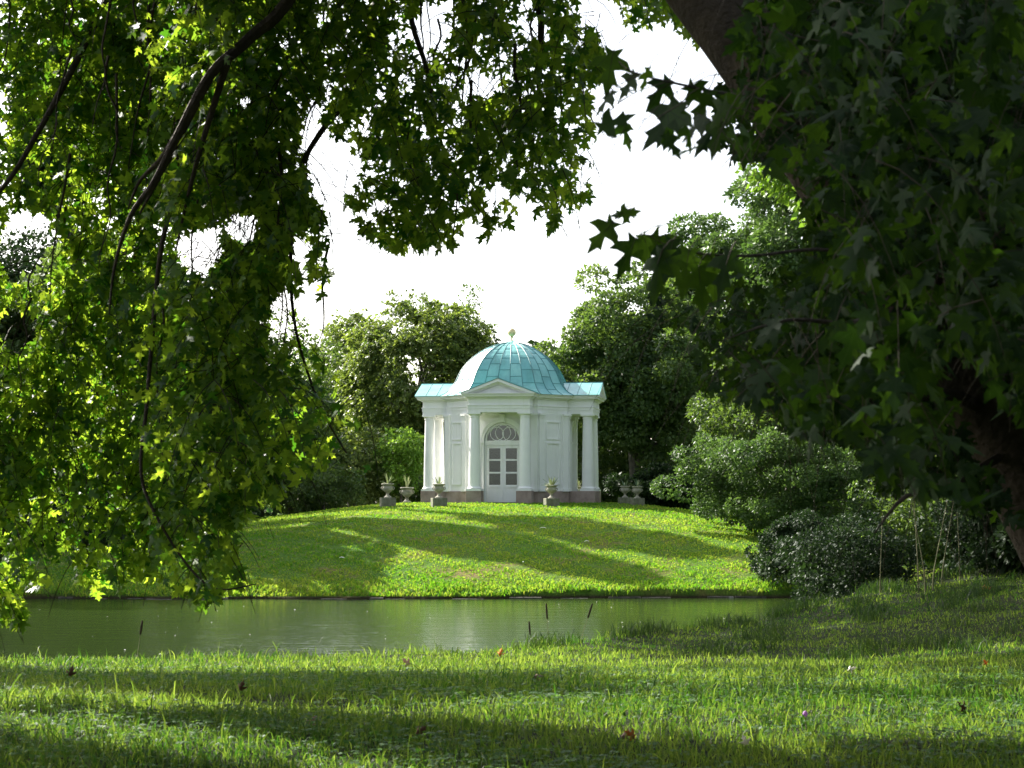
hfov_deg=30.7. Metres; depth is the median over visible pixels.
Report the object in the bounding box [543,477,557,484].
agave
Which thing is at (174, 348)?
oak tree
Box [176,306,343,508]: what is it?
oak tree
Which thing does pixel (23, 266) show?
evergreen tree
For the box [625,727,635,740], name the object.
fallen leaf
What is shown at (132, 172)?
oak tree
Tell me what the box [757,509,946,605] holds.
dark shrub
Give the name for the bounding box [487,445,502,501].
door
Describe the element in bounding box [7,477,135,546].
dark shrub
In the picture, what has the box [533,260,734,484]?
oak tree
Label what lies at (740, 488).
spreading bush
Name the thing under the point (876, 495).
oak tree
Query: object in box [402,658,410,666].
fallen leaf
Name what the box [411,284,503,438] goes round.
beech tree
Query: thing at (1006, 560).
dark shrub
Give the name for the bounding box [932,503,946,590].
dry stalk
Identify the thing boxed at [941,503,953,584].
dry stalk
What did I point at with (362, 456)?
leafy shrub
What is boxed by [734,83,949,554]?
tall tree
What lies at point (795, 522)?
waterside bush
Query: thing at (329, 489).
dark shrub
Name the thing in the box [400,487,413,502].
stone urn
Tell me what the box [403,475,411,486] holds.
agave
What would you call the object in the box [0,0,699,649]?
silver maple
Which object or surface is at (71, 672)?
fallen leaf
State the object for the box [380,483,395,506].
stone urn
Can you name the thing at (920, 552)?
dry stalk
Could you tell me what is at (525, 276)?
sky
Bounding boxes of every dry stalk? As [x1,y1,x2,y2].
[879,512,882,594]
[911,499,925,591]
[914,501,918,590]
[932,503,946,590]
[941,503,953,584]
[957,512,960,580]
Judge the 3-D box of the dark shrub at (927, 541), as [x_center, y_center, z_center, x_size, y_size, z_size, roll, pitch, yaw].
[13.994,3.896,60.038,6.720,3.521,6.834,-1,-4,19]
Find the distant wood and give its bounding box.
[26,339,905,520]
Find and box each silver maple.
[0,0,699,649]
[566,0,1023,599]
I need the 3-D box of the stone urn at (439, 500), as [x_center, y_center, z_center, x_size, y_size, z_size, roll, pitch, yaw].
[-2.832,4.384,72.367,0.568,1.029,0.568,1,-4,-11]
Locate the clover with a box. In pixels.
[0,662,1023,767]
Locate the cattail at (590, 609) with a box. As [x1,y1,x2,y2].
[581,603,592,637]
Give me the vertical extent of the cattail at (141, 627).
1.165 m
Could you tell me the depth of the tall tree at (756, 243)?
93.77 m
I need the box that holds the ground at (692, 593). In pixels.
[0,503,1023,767]
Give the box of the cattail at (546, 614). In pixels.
[545,603,547,627]
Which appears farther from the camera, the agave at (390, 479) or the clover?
the agave at (390, 479)
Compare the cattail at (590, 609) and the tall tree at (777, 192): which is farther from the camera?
the tall tree at (777, 192)
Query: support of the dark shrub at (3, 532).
on the ground at (692, 593)
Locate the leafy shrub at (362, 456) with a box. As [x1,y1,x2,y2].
[318,423,405,507]
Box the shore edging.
[5,596,765,598]
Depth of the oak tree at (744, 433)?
80.56 m
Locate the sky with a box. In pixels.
[0,0,863,502]
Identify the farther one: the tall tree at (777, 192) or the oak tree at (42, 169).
the oak tree at (42, 169)
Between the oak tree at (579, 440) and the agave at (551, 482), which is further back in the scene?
the oak tree at (579, 440)
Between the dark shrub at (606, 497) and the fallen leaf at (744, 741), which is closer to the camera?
the fallen leaf at (744, 741)
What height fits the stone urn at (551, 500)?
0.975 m
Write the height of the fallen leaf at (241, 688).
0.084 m
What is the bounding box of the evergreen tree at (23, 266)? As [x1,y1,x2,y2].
[0,223,93,525]
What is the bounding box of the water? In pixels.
[0,598,814,661]
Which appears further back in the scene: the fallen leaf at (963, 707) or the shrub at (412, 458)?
the shrub at (412, 458)
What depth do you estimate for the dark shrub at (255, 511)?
75.55 m
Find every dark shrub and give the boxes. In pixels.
[0,496,34,558]
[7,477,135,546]
[107,474,259,531]
[238,365,352,514]
[282,458,366,512]
[366,463,423,502]
[578,445,662,502]
[601,461,706,509]
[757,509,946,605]
[845,455,987,558]
[913,498,1020,573]
[967,502,1023,574]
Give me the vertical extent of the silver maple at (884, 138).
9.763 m
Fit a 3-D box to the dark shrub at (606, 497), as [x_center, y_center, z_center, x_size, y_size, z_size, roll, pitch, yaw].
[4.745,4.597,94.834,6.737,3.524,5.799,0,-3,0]
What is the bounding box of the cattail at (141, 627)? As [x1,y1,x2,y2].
[137,620,142,654]
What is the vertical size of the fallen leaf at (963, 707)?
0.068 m
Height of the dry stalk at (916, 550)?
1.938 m
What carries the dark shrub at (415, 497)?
on the ground at (692, 593)
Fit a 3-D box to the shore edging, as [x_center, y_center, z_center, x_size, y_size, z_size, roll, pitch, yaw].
[-10.627,6.411,54.711,46.745,0.354,1.228,0,-3,0]
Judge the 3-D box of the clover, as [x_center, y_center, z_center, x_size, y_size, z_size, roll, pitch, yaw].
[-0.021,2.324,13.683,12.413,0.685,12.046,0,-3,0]
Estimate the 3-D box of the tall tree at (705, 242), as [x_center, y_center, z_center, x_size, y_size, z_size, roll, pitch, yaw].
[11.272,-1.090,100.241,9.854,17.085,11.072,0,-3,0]
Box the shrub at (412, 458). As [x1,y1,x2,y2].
[367,426,424,501]
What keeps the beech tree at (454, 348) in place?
on the ground at (692, 593)
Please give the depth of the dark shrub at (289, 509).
87.04 m
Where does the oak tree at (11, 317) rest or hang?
on the ground at (692, 593)
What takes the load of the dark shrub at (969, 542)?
on the ground at (692, 593)
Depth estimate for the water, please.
44.35 m
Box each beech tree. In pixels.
[297,308,418,506]
[326,288,495,502]
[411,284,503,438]
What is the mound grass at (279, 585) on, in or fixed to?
on the ground at (692, 593)
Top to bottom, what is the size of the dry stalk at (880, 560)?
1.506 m
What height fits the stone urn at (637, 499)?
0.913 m
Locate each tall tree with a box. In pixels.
[631,210,768,471]
[697,168,825,469]
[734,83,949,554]
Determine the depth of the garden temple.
77.92 m
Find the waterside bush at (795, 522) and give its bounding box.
[744,507,879,584]
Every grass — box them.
[0,502,982,597]
[515,564,1023,662]
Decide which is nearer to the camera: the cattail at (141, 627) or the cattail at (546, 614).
the cattail at (141, 627)
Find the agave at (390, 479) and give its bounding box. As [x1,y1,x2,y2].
[381,473,396,482]
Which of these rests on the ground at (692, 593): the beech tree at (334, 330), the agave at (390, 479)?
the beech tree at (334, 330)
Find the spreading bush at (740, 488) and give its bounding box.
[649,424,892,534]
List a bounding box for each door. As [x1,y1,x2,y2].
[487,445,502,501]
[503,445,518,501]
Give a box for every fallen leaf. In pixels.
[66,665,75,676]
[238,680,246,690]
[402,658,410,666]
[416,725,426,734]
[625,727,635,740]
[739,734,749,745]
[958,701,965,711]
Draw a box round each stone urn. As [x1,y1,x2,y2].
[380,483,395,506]
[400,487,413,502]
[431,484,446,506]
[543,485,559,506]
[618,486,631,503]
[630,486,644,504]
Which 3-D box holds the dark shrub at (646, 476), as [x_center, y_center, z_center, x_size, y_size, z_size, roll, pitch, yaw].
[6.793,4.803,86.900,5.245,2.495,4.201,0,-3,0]
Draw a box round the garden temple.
[415,326,606,503]
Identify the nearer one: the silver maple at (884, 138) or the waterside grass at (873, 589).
the silver maple at (884, 138)
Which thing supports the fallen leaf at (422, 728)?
on the clover
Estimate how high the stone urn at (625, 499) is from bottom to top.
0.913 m
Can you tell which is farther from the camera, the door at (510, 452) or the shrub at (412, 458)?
the shrub at (412, 458)
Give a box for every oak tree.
[0,242,161,541]
[5,25,111,491]
[84,231,211,497]
[107,18,157,474]
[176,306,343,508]
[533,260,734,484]
[556,345,622,471]
[684,337,831,506]
[820,443,967,534]
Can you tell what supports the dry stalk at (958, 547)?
on the ground at (692, 593)

